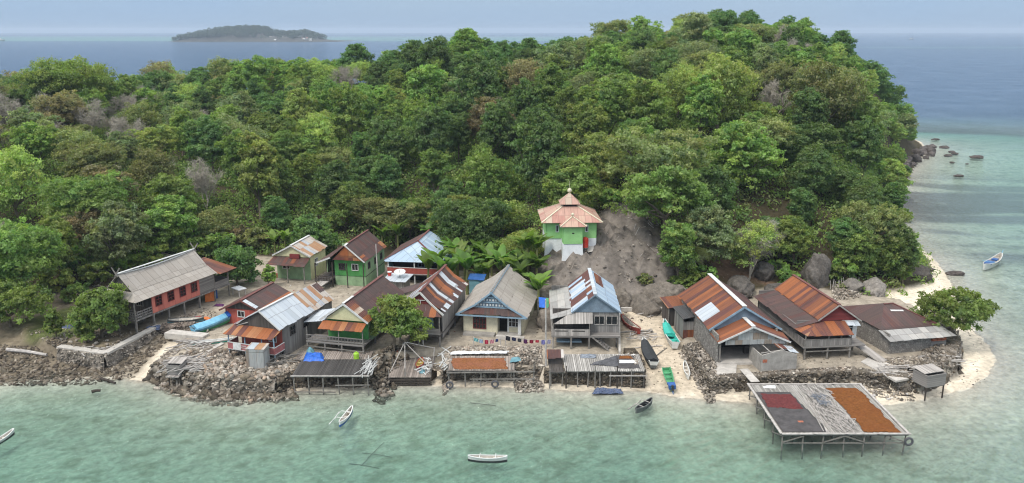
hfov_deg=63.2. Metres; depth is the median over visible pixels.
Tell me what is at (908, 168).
bush
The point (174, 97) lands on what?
tree
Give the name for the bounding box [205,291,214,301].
cloth
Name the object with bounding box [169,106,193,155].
tree
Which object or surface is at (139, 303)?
window
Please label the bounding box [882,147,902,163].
tree
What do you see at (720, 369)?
terrace
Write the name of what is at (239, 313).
window
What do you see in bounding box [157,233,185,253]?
bush
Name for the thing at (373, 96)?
tree
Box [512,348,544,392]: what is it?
rubble
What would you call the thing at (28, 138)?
tree
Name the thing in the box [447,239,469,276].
banana plant
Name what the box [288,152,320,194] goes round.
tree
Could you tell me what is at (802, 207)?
tree
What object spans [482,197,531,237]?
tree
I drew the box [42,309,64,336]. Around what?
tree
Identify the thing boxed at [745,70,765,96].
tree
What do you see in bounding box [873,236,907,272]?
tree
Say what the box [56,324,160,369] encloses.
stone wall
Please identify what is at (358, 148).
tree
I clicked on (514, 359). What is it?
tarp
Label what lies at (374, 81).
tree
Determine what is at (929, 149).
boulder
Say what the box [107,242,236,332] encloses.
stilt house
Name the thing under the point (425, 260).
banana plant
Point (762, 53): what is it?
tree
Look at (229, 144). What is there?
tree
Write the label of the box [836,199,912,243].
tree
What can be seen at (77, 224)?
tree
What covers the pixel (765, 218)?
tree
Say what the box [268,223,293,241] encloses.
bush
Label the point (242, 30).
island woodland
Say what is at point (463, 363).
seaweed
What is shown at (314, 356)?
tarp
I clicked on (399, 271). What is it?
satellite dish
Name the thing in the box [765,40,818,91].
tree
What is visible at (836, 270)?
bush
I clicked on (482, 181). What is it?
tree
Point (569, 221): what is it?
mosque
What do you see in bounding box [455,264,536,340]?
house
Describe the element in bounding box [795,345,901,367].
litter
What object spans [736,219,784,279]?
tree
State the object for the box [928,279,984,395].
litter
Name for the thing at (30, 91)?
tree
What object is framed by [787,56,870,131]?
tree
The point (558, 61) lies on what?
tree
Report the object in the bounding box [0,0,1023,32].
sky
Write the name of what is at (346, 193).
tree
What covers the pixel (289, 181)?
tree
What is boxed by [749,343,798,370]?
roofless hut
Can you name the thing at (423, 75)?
tree
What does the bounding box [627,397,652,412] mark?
canoe
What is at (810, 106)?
tree
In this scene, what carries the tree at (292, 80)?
on the ground at (222, 458)
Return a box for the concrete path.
[861,356,911,381]
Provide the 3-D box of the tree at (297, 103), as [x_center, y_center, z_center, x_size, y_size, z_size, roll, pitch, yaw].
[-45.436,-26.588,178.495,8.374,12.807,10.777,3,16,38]
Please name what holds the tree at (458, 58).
on the ground at (222, 458)
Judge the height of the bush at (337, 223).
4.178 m
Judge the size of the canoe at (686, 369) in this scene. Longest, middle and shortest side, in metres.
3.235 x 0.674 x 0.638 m
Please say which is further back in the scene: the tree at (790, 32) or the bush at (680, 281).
the tree at (790, 32)
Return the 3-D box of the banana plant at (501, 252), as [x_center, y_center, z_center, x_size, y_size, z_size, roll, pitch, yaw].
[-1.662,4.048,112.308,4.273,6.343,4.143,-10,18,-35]
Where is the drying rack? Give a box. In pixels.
[446,356,534,386]
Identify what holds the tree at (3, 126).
on the ground at (222, 458)
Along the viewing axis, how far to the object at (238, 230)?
131.86 m
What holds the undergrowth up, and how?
on the ground at (222, 458)
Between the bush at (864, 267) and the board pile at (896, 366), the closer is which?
the board pile at (896, 366)
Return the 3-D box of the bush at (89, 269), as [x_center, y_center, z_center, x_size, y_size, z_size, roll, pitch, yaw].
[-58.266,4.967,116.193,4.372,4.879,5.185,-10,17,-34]
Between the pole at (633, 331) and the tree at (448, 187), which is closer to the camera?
the pole at (633, 331)
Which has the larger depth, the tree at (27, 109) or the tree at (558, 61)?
the tree at (558, 61)
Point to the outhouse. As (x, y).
(257, 355)
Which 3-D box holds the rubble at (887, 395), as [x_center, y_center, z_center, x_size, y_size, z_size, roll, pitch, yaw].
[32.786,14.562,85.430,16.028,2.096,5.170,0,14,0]
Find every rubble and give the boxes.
[0,332,166,385]
[30,328,157,366]
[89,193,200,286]
[153,346,299,406]
[162,348,282,403]
[171,308,215,332]
[372,340,415,404]
[440,344,542,395]
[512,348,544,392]
[547,176,666,325]
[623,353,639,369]
[678,341,716,403]
[807,366,914,401]
[831,284,860,300]
[882,355,917,373]
[917,344,952,394]
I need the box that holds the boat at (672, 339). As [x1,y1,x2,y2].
[662,318,679,348]
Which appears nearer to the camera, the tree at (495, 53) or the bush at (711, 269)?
the bush at (711, 269)
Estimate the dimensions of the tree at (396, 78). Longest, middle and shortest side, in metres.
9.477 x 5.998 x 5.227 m
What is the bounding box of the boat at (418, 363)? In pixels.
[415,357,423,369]
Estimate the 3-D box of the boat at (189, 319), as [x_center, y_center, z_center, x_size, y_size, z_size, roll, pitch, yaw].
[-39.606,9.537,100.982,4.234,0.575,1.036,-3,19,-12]
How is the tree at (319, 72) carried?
on the ground at (222, 458)
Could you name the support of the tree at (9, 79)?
on the ground at (222, 458)
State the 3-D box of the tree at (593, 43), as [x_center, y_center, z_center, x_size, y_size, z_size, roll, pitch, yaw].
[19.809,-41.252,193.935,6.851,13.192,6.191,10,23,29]
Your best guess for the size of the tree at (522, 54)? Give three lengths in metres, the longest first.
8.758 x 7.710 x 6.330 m
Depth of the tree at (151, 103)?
176.30 m
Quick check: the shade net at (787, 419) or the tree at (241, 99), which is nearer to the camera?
the shade net at (787, 419)
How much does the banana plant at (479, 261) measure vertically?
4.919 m
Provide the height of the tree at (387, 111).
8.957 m
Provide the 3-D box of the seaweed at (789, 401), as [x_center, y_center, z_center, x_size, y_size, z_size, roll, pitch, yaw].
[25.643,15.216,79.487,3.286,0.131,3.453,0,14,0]
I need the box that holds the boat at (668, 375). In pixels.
[662,367,675,393]
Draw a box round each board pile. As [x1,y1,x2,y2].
[74,346,122,356]
[156,351,212,374]
[164,338,216,351]
[266,350,300,366]
[434,346,462,370]
[626,328,664,340]
[871,364,916,376]
[918,353,975,364]
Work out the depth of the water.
768.71 m
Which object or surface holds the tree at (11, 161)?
on the ground at (222, 458)
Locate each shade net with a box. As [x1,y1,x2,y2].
[616,355,639,367]
[756,392,825,431]
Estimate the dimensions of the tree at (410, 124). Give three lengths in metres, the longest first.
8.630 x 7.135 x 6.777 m
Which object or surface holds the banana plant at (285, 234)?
on the ground at (222, 458)
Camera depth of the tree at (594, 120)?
138.79 m
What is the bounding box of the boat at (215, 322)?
[189,311,230,331]
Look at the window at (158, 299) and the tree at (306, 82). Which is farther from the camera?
the tree at (306, 82)
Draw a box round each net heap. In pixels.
[306,347,314,352]
[580,353,595,357]
[592,387,622,393]
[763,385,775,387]
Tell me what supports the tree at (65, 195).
on the ground at (222, 458)
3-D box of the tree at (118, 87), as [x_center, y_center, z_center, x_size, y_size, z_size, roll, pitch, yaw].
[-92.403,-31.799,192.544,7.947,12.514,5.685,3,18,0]
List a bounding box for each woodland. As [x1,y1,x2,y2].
[2,8,919,141]
[171,24,326,40]
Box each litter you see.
[211,281,537,355]
[620,313,694,393]
[627,217,657,257]
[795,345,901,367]
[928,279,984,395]
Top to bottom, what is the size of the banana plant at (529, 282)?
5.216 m
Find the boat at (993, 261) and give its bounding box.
[982,251,1002,269]
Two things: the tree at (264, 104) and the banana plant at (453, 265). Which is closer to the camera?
the banana plant at (453, 265)
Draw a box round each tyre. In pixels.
[446,381,453,388]
[491,380,498,387]
[904,437,913,445]
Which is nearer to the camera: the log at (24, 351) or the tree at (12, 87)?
the log at (24, 351)
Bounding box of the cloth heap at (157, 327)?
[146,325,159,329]
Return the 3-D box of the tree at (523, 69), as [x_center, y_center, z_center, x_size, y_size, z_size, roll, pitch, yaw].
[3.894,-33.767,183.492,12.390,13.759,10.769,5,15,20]
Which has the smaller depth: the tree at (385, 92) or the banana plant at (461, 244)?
the banana plant at (461, 244)
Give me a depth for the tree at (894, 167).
177.38 m
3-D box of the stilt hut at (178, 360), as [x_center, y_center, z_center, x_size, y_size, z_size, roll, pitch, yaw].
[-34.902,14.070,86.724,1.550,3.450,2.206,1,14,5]
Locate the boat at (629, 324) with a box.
[621,314,640,333]
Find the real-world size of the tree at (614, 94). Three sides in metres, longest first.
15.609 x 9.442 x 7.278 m
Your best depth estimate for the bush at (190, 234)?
129.14 m
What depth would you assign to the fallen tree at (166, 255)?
124.05 m
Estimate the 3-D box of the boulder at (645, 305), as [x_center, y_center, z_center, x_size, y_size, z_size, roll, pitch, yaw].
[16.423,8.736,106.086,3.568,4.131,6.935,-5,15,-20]
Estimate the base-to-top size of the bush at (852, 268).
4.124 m
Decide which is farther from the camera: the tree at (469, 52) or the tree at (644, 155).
the tree at (469, 52)
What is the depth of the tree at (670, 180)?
114.05 m
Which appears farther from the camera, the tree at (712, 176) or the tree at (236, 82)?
the tree at (236, 82)
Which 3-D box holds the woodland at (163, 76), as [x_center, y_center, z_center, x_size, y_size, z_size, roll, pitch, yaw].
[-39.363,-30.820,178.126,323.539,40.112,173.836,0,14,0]
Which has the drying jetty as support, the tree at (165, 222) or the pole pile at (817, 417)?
the pole pile at (817, 417)
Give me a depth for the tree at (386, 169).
143.08 m
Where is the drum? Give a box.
[353,351,358,358]
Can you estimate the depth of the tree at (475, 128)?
156.50 m
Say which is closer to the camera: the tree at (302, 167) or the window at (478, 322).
the window at (478, 322)
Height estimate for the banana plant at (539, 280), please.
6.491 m
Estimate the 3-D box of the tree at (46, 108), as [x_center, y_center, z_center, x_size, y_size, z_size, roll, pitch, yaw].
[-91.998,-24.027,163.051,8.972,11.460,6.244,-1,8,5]
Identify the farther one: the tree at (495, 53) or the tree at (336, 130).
the tree at (495, 53)
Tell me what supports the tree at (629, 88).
on the ground at (222, 458)
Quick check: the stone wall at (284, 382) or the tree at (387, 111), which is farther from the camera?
the tree at (387, 111)
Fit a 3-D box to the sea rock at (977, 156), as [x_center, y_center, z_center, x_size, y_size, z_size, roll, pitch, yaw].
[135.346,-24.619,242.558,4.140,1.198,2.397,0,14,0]
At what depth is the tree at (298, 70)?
209.71 m
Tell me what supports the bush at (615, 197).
on the ground at (222, 458)
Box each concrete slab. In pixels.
[164,329,209,339]
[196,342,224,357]
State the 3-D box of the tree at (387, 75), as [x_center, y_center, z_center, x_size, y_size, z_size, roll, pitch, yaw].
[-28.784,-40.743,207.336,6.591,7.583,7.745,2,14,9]
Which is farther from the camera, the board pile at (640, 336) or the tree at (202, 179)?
the tree at (202, 179)
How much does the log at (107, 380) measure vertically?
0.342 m
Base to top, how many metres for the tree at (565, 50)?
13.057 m
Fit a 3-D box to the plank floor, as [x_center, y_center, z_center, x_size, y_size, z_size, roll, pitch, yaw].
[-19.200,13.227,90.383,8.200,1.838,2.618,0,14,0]
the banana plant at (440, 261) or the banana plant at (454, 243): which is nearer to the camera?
the banana plant at (440, 261)
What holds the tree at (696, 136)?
on the ground at (222, 458)
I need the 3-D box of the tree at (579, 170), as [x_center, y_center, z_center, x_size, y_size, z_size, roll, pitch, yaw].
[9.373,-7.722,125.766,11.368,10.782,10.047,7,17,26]
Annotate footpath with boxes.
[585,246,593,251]
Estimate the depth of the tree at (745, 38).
175.80 m
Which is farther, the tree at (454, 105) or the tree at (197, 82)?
the tree at (197, 82)
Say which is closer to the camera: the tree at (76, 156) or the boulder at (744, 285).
the boulder at (744, 285)
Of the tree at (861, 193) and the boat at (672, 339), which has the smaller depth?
the boat at (672, 339)
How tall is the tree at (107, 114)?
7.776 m
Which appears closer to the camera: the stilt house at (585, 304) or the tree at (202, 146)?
the stilt house at (585, 304)
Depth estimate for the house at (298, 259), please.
118.21 m
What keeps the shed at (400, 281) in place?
on the ground at (222, 458)
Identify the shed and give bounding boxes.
[385,273,413,295]
[467,273,485,293]
[659,295,683,325]
[673,305,694,337]
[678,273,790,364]
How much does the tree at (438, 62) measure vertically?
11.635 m
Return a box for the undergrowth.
[0,60,940,297]
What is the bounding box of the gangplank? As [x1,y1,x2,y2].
[740,369,759,381]
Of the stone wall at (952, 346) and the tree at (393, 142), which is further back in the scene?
the tree at (393, 142)
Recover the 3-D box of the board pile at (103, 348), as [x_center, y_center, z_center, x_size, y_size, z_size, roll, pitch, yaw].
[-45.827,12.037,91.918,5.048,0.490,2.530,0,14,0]
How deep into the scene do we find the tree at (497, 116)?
149.85 m
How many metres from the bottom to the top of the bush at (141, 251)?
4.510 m
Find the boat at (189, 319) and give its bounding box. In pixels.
[167,316,203,322]
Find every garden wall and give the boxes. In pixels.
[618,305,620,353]
[621,307,661,311]
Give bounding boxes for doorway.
[500,315,506,330]
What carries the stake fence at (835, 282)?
on the ground at (222, 458)
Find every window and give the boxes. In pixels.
[136,301,143,306]
[155,294,162,306]
[167,290,174,301]
[179,286,185,296]
[191,281,197,292]
[237,310,244,317]
[289,324,295,335]
[303,316,308,327]
[338,263,345,269]
[351,264,358,270]
[473,315,485,328]
[509,316,517,326]
[594,316,604,324]
[606,316,617,324]
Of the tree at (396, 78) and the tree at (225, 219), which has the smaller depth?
the tree at (225, 219)
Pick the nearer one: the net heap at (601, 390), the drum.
the net heap at (601, 390)
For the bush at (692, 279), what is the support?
on the ground at (222, 458)
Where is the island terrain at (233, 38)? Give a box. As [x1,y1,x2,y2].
[170,31,354,41]
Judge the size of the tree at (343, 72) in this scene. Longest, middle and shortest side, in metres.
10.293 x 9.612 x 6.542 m
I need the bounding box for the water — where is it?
[0,33,1023,482]
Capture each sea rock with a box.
[939,145,949,148]
[945,270,964,275]
[969,155,983,158]
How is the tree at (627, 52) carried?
on the ground at (222, 458)
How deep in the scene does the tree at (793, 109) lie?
154.26 m
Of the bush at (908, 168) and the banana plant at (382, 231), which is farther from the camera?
the bush at (908, 168)
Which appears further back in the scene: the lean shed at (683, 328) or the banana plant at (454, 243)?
the banana plant at (454, 243)
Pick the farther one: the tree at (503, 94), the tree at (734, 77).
the tree at (503, 94)
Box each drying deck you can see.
[290,359,375,395]
[548,354,646,388]
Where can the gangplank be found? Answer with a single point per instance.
(750, 376)
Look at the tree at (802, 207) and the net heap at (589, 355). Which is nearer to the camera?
the net heap at (589, 355)
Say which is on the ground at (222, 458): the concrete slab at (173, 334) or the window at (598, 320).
the concrete slab at (173, 334)
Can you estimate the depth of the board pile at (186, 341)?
93.24 m
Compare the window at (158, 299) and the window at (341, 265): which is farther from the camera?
the window at (341, 265)
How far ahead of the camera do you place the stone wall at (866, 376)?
85.38 m
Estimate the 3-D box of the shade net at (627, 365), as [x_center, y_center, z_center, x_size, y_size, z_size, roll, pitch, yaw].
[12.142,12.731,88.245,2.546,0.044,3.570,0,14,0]
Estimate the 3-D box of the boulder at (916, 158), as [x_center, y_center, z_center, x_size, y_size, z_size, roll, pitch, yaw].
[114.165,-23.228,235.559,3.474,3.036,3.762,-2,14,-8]
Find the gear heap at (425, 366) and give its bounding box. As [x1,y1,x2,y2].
[414,357,432,374]
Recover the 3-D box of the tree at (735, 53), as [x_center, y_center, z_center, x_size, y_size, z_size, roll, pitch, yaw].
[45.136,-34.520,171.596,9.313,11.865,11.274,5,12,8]
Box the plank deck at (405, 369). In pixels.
[387,342,435,385]
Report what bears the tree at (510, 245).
on the ground at (222, 458)
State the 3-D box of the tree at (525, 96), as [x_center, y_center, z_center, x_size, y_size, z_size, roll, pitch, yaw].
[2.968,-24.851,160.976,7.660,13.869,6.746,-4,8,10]
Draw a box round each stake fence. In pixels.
[830,277,855,288]
[940,329,962,371]
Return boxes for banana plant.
[264,228,282,255]
[274,228,290,247]
[365,214,377,235]
[372,225,387,242]
[382,218,408,247]
[414,221,436,232]
[415,250,433,277]
[421,245,451,270]
[427,253,455,268]
[440,236,468,274]
[442,234,464,244]
[442,252,465,272]
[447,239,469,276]
[450,250,475,280]
[452,248,484,294]
[465,245,474,272]
[466,237,488,252]
[468,262,488,273]
[471,260,484,273]
[473,252,483,259]
[474,242,506,278]
[475,259,497,279]
[480,238,500,268]
[486,244,515,270]
[493,243,502,269]
[499,251,524,267]
[507,248,534,263]
[507,254,534,274]
[508,230,545,271]
[523,231,553,269]
[523,251,550,274]
[523,270,553,309]
[524,272,548,309]
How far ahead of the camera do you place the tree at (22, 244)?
103.77 m
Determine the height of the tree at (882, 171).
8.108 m
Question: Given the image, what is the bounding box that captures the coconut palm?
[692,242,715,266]
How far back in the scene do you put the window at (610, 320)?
92.96 m
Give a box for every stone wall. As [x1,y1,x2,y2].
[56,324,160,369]
[144,338,276,393]
[160,321,195,333]
[275,366,385,392]
[430,365,542,383]
[543,347,645,387]
[682,345,858,393]
[857,368,920,393]
[907,314,963,391]
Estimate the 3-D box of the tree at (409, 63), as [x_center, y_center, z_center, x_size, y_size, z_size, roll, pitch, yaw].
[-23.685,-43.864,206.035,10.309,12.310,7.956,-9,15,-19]
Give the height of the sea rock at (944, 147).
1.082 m
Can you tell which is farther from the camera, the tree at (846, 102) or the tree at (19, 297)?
the tree at (846, 102)
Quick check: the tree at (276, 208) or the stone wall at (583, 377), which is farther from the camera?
the tree at (276, 208)
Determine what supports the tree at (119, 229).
on the ground at (222, 458)
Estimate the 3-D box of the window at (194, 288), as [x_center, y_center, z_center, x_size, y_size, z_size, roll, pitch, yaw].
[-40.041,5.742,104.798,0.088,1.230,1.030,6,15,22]
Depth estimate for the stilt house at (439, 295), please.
96.39 m
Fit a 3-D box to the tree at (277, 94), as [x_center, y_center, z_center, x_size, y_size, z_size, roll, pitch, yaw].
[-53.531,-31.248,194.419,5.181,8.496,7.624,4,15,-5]
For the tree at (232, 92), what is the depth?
198.38 m
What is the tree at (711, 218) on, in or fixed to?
on the ground at (222, 458)
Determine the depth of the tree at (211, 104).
193.25 m
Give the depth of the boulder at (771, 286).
108.17 m
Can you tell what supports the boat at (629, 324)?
on the ground at (222, 458)
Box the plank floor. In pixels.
[294,351,373,360]
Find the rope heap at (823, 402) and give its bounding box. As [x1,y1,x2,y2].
[810,392,830,405]
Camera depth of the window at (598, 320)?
92.98 m
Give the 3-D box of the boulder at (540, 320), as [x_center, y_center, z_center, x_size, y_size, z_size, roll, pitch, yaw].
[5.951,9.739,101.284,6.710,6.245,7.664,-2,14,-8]
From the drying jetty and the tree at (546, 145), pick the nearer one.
the drying jetty
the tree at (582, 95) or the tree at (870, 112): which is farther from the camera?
the tree at (582, 95)
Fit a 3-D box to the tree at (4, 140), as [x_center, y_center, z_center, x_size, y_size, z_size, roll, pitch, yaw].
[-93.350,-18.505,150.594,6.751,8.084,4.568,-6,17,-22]
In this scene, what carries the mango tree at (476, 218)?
on the ground at (222, 458)
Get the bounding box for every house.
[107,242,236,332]
[218,282,290,323]
[223,282,333,360]
[267,235,326,283]
[304,274,403,353]
[314,229,386,287]
[384,229,451,283]
[399,264,468,346]
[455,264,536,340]
[549,268,621,350]
[753,274,886,361]
[843,302,956,353]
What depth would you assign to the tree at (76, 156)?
135.76 m
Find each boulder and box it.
[535,304,550,331]
[540,283,552,297]
[615,287,631,307]
[629,294,661,316]
[639,281,685,306]
[727,275,754,298]
[751,261,774,281]
[764,283,780,289]
[800,253,831,288]
[841,278,864,291]
[863,277,886,296]
[910,154,921,162]
[911,264,932,282]
[912,148,923,155]
[926,147,935,152]
[927,151,934,156]
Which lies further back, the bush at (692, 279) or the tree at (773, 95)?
the tree at (773, 95)
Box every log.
[5,348,47,355]
[100,377,115,383]
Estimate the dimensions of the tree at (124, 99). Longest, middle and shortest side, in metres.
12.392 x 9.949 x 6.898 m
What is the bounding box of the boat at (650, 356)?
[641,337,658,368]
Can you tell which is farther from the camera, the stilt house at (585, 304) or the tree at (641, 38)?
the tree at (641, 38)
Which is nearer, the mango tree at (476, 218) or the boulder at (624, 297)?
the boulder at (624, 297)
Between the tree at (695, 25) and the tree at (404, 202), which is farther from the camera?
the tree at (695, 25)
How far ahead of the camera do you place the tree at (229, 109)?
163.92 m
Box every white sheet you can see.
[450,351,508,354]
[619,360,636,362]
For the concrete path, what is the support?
on the ground at (222, 458)
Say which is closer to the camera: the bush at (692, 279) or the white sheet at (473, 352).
the white sheet at (473, 352)
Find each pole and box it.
[375,244,377,276]
[545,299,546,365]
[620,330,652,332]
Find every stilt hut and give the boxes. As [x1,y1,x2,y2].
[165,357,187,385]
[911,363,946,400]
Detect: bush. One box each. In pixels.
[35,269,75,292]
[59,282,89,302]
[60,244,94,270]
[77,258,112,284]
[92,257,113,272]
[100,249,138,270]
[120,245,152,264]
[136,242,168,264]
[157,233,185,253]
[168,237,210,254]
[177,224,202,239]
[194,225,223,241]
[204,232,235,254]
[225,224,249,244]
[235,227,269,248]
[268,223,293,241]
[321,217,344,232]
[599,188,623,206]
[635,273,653,284]
[667,275,691,288]
[674,269,705,286]
[693,264,718,279]
[768,258,789,273]
[776,268,800,282]
[829,263,846,279]
[832,258,859,277]
[848,259,876,276]
[886,265,912,279]
[898,207,913,218]
[902,165,912,173]
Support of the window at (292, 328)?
in the stilt house at (280, 325)
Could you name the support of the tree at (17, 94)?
on the ground at (222, 458)
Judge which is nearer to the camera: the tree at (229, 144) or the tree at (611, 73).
the tree at (229, 144)
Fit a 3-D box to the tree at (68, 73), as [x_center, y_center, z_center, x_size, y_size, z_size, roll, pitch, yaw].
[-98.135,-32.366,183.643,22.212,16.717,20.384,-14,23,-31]
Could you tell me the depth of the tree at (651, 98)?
141.63 m
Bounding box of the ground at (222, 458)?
[0,36,1023,482]
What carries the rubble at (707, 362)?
on the ground at (222, 458)
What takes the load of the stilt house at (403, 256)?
on the ground at (222, 458)
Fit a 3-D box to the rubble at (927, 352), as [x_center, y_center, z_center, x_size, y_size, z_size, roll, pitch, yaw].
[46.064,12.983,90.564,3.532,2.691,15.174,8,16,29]
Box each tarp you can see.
[304,352,323,361]
[510,357,520,361]
[539,297,546,307]
[590,356,618,366]
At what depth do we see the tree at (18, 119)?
149.05 m
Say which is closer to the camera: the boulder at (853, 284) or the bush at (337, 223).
the boulder at (853, 284)
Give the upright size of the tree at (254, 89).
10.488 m
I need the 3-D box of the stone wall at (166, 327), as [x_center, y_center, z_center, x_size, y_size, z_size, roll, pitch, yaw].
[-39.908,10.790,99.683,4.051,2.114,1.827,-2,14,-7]
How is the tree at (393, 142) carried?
on the ground at (222, 458)
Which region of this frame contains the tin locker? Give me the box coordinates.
[547,349,563,363]
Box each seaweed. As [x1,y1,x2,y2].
[451,357,507,369]
[619,355,632,358]
[761,393,802,408]
[826,387,901,432]
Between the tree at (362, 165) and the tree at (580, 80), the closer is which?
the tree at (362, 165)
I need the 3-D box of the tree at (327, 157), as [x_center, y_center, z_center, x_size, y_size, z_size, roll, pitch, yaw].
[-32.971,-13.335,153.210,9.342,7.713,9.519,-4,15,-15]
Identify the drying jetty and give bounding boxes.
[747,383,910,459]
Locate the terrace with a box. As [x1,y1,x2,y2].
[714,363,736,374]
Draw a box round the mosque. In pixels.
[538,185,602,260]
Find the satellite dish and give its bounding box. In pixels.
[394,269,405,274]
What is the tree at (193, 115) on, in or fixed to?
on the ground at (222, 458)
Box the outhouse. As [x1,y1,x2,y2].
[245,342,269,369]
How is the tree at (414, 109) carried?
on the ground at (222, 458)
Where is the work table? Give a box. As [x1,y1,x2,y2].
[231,286,246,296]
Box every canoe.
[0,428,14,443]
[190,337,233,344]
[329,405,352,426]
[468,453,507,462]
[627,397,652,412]
[683,360,689,379]
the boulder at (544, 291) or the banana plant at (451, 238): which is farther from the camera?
the banana plant at (451, 238)
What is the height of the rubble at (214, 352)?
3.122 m
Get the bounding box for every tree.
[0,78,9,104]
[0,86,7,97]
[0,92,27,128]
[0,115,9,133]
[0,120,58,178]
[0,125,9,151]
[0,143,57,221]
[0,215,70,286]
[0,277,56,327]
[1,76,23,89]
[1,107,64,143]
[4,83,20,109]
[5,88,28,110]
[6,54,120,101]
[19,104,33,121]
[21,66,62,105]
[27,91,62,120]
[28,89,90,128]
[28,169,137,240]
[38,211,79,274]
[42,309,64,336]
[47,125,109,164]
[48,139,131,177]
[56,124,95,136]
[57,96,91,125]
[57,207,105,244]
[65,282,130,342]
[71,97,108,131]
[76,88,110,124]
[77,163,141,208]
[78,199,153,271]
[97,77,127,115]
[97,116,123,130]
[99,98,116,123]
[103,93,153,117]
[104,115,149,137]
[105,130,140,170]
[114,100,162,137]
[116,73,142,114]
[124,124,180,157]
[126,144,180,187]
[131,87,160,110]
[132,99,157,125]
[132,172,206,215]
[137,194,198,252]
[154,90,170,115]
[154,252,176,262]
[156,99,204,131]
[161,92,190,112]
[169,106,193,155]
[172,82,199,109]
[173,119,202,160]
[182,114,230,172]
[182,156,224,207]
[184,80,205,97]
[189,86,216,117]
[194,203,241,245]
[199,73,232,98]
[206,95,231,113]
[208,103,240,121]
[210,90,259,125]
[210,112,270,151]
[214,128,255,182]
[214,245,264,285]
[218,74,247,95]
[222,89,251,107]
[231,130,284,221]
[233,156,303,203]
[244,110,300,142]
[245,79,266,104]
[252,92,285,121]
[258,82,272,98]
[260,195,294,240]
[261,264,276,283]
[267,129,317,169]
[274,90,285,101]
[279,85,294,99]
[279,87,318,128]
[283,60,315,83]
[284,77,302,91]
[285,78,301,87]
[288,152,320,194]
[290,213,340,255]
[294,112,327,136]
[296,74,317,97]
[305,114,338,155]
[307,74,340,117]
[311,159,355,206]
[312,68,337,81]
[313,146,354,171]
[320,110,343,138]
[326,179,380,225]
[327,81,368,144]
[330,66,360,88]
[342,85,378,130]
[345,155,382,191]
[345,195,394,230]
[349,131,372,157]
[354,83,382,103]
[360,115,416,165]
[361,196,436,245]
[363,60,387,83]
[366,78,383,89]
[368,294,433,355]
[370,153,407,198]
[372,84,397,119]
[377,99,410,124]
[380,115,403,135]
[382,63,406,83]
[383,197,432,239]
[384,85,408,109]
[386,68,406,89]
[396,39,422,73]
[398,63,447,107]
[401,97,441,131]
[403,120,423,149]
[406,104,453,165]
[411,35,452,81]
[415,148,455,192]
[425,178,468,225]
[427,192,472,234]
[427,196,514,256]
[428,59,445,87]
[436,91,474,120]
[440,76,469,95]
[441,94,467,132]
[445,52,504,117]
[446,52,470,78]
[446,111,472,161]
[456,153,528,206]
[461,49,478,57]
[462,142,497,174]
[465,95,516,139]
[476,97,516,155]
[477,44,508,74]
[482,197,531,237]
[486,63,513,93]
[493,40,515,61]
[495,228,544,254]
[498,90,511,99]
[501,56,554,89]
[503,110,569,206]
[506,47,535,63]
[507,77,542,117]
[509,113,528,150]
[514,102,563,162]
[531,46,546,66]
[532,41,581,78]
[533,62,571,105]
[541,155,607,206]
[546,53,571,88]
[548,85,578,133]
[560,98,609,157]
[567,69,583,84]
[567,71,597,99]
[572,50,587,72]
[574,85,592,111]
[575,130,627,192]
[579,43,634,82]
[582,35,606,75]
[588,76,610,107]
[594,71,634,136]
[595,125,718,213]
[600,165,721,239]
[603,72,640,79]
[615,116,659,171]
[617,44,633,51]
[620,50,639,73]
[623,46,662,79]
[625,76,668,101]
[625,77,672,131]
[627,26,656,52]
[630,90,677,125]
[645,40,668,58]
[648,46,682,94]
[657,63,705,120]
[657,219,699,279]
[662,49,716,71]
[663,35,680,50]
[664,41,696,58]
[664,59,699,99]
[672,10,712,50]
[677,70,725,137]
[680,39,724,65]
[680,204,740,264]
[681,134,722,158]
[682,164,738,216]
[685,52,762,130]
[694,120,787,200]
[702,26,728,49]
[712,116,797,167]
[716,26,733,45]
[719,45,754,69]
[725,26,761,62]
[725,84,749,117]
[727,219,786,277]
[735,23,777,43]
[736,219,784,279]
[737,100,782,125]
[739,111,764,124]
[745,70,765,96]
[748,42,781,82]
[756,79,793,112]
[757,215,787,258]
[760,60,801,113]
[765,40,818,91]
[771,215,816,265]
[772,24,788,42]
[775,121,845,162]
[778,26,804,49]
[782,37,797,52]
[784,143,843,192]
[785,186,819,224]
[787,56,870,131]
[789,85,830,140]
[791,72,844,111]
[806,41,833,65]
[825,216,863,256]
[828,167,881,197]
[831,219,882,264]
[835,65,860,94]
[835,183,894,231]
[836,94,886,163]
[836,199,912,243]
[842,115,890,176]
[853,69,879,95]
[866,159,889,185]
[871,106,902,128]
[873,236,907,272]
[876,157,915,188]
[878,181,910,210]
[880,149,889,158]
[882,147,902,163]
[887,226,922,283]
[888,143,907,166]
[907,286,1001,332]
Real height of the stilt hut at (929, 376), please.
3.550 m
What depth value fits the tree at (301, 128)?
165.60 m
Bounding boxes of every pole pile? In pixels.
[355,354,379,376]
[793,385,830,432]
[799,383,859,432]
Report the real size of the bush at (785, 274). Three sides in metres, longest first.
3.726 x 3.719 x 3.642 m
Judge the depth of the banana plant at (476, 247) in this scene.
122.10 m

